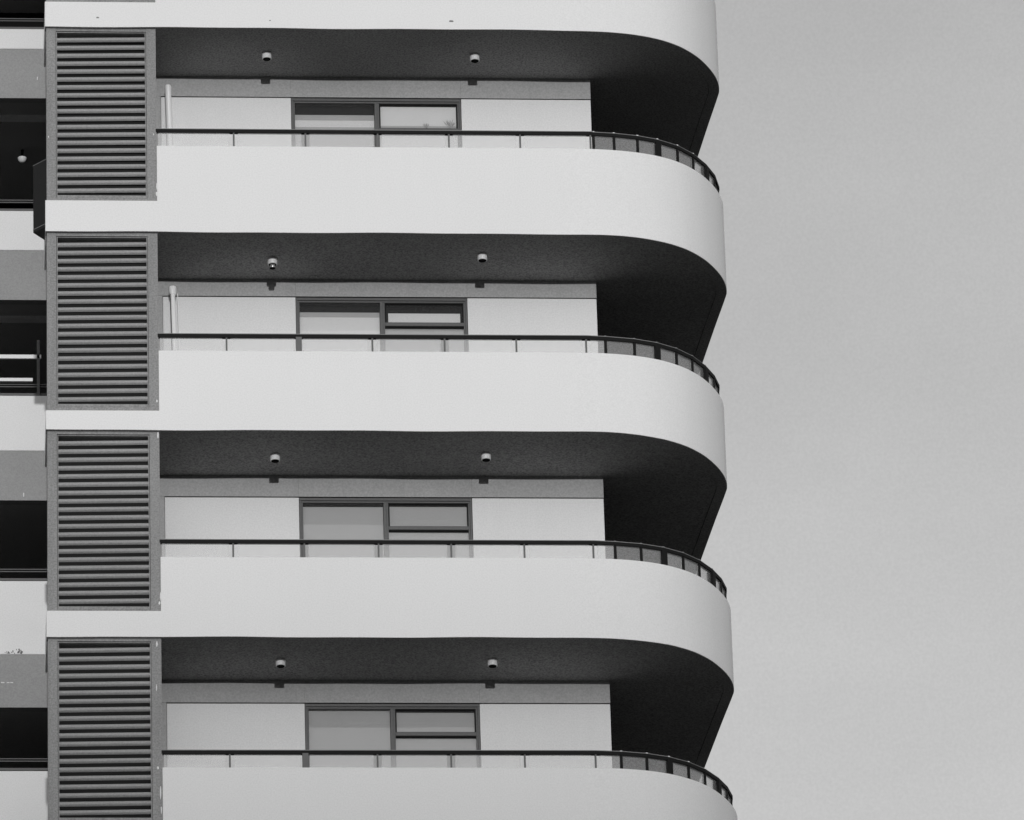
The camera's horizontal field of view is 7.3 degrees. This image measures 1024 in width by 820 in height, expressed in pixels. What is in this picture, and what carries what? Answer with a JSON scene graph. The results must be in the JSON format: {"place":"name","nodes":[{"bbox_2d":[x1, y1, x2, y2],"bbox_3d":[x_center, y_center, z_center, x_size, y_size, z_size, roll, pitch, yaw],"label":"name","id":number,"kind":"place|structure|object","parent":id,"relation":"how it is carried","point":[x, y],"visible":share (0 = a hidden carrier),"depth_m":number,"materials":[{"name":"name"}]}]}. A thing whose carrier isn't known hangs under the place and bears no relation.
{"place":"outdoors","nodes":[
{"label":"outdoors","id":0,"kind":"place"},
{"bbox_2d":[0,0,47,819],"bbox_3d":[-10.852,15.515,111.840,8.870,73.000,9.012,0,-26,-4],"label":"apartment wing","id":1,"kind":"structure","parent":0,"point":[23,585],"depth_m":115.05,"materials":[{"name":"white concrete"}]},
{"bbox_2d":[18,150,26,162],"bbox_3d":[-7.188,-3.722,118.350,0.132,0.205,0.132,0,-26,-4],"label":"ceiling lamp","id":2,"kind":"object","parent":1,"relation":"attached to","point":[21,158],"visible":1,"depth_m":118.29,"materials":[{"name":"white glass"}]},
{"bbox_2d":[44,0,736,819],"bbox_3d":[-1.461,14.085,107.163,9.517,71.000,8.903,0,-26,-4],"label":"apartment building","id":3,"kind":"structure","parent":0,"point":[382,560],"depth_m":109.82,"materials":[{"name":"white paint"}]},
{"bbox_2d":[33,159,46,239],"bbox_3d":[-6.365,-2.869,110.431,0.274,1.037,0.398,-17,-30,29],"label":"balcony railing","id":4,"kind":"object","parent":3,"relation":"attached to","point":[39,183],"depth_m":110.30,"materials":[{"name":"grey glass"}]},
{"bbox_2d":[165,84,172,145],"bbox_3d":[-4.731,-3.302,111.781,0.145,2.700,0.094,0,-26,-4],"label":"vent pipe","id":5,"kind":"object","parent":3,"relation":"on","point":[168,108],"visible":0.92,"depth_m":112.15,"materials":[{"name":"white plastic"}]},
{"bbox_2d":[168,286,179,350],"bbox_3d":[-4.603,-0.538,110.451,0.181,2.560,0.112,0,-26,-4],"label":"vent pipe","id":6,"kind":"object","parent":3,"relation":"on","point":[172,290],"visible":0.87,"depth_m":110.80,"materials":[{"name":"white plastic"}]},
{"bbox_2d":[262,51,271,60],"bbox_3d":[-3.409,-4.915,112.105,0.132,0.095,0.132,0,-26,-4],"label":"ceiling lamp","id":7,"kind":"object","parent":3,"relation":"attached to","point":[266,56],"visible":1,"depth_m":112.06,"materials":[{"name":"white metal"}]},
{"bbox_2d":[268,257,276,269],"bbox_3d":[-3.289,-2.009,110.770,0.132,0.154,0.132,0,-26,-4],"label":"ceiling lamp","id":8,"kind":"object","parent":3,"relation":"attached to","point":[272,263],"visible":1,"depth_m":110.73,"materials":[{"name":"white metal"}]},
{"bbox_2d":[270,453,279,462],"bbox_3d":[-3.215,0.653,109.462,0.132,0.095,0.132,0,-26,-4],"label":"ceiling lamp","id":9,"kind":"object","parent":3,"relation":"attached to","point":[274,457],"visible":1,"depth_m":109.42,"materials":[{"name":"white metal"}]},
{"bbox_2d":[276,658,285,667],"bbox_3d":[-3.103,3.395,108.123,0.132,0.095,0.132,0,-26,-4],"label":"ceiling lamp","id":10,"kind":"object","parent":3,"relation":"attached to","point":[280,662],"visible":1,"depth_m":108.08,"materials":[{"name":"white metal"}]},
{"bbox_2d":[291,98,461,147],"bbox_3d":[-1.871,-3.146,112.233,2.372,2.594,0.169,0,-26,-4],"label":"window","id":11,"kind":"structure","parent":3,"relation":"in","point":[306,113],"depth_m":112.65,"materials":[{"name":"glass"}]},
{"bbox_2d":[296,298,467,351],"bbox_3d":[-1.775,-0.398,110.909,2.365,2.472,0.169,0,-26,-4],"label":"window","id":12,"kind":"structure","parent":3,"relation":"in","point":[313,315],"depth_m":111.29,"materials":[{"name":"glass"}]},
{"bbox_2d":[299,498,472,557],"bbox_3d":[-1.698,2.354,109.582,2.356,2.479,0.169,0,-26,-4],"label":"window","id":13,"kind":"structure","parent":3,"relation":"in","point":[319,518],"depth_m":109.94,"materials":[{"name":"glass"}]},
{"bbox_2d":[305,704,480,767],"bbox_3d":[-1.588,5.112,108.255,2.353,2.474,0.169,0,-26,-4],"label":"window","id":14,"kind":"structure","parent":3,"relation":"in","point":[327,726],"depth_m":108.60,"materials":[{"name":"glass"}]},
{"bbox_2d":[443,120,454,127],"bbox_3d":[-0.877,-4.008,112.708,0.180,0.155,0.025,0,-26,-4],"label":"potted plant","id":15,"kind":"object","parent":3,"relation":"on","point":[448,124],"visible":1,"depth_m":112.71,"materials":[{"name":"grey plant"}]},
{"bbox_2d":[470,53,479,62],"bbox_3d":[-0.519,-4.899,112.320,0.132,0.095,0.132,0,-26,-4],"label":"ceiling lamp","id":16,"kind":"object","parent":3,"relation":"attached to","point":[474,57],"visible":1,"depth_m":112.28,"materials":[{"name":"white metal"}]},
{"bbox_2d":[477,253,486,262],"bbox_3d":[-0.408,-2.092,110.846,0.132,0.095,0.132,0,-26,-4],"label":"ceiling lamp","id":17,"kind":"object","parent":3,"relation":"attached to","point":[482,257],"visible":1,"depth_m":110.80,"materials":[{"name":"white metal"}]},
{"bbox_2d":[481,452,490,461],"bbox_3d":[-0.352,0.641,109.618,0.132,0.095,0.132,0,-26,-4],"label":"ceiling lamp","id":18,"kind":"object","parent":3,"relation":"attached to","point":[485,456],"visible":1,"depth_m":109.58,"materials":[{"name":"white metal"}]},
{"bbox_2d":[488,658,496,667],"bbox_3d":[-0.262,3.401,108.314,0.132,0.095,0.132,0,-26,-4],"label":"ceiling lamp","id":19,"kind":"object","parent":3,"relation":"attached to","point":[492,662],"visible":1,"depth_m":108.27,"materials":[{"name":"white metal"}]},
{"bbox_2d":[698,0,1023,819],"label":"sky","id":20,"kind":"structure","parent":0,"point":[865,351],"materials":[{"name":"grey"}]}
]}

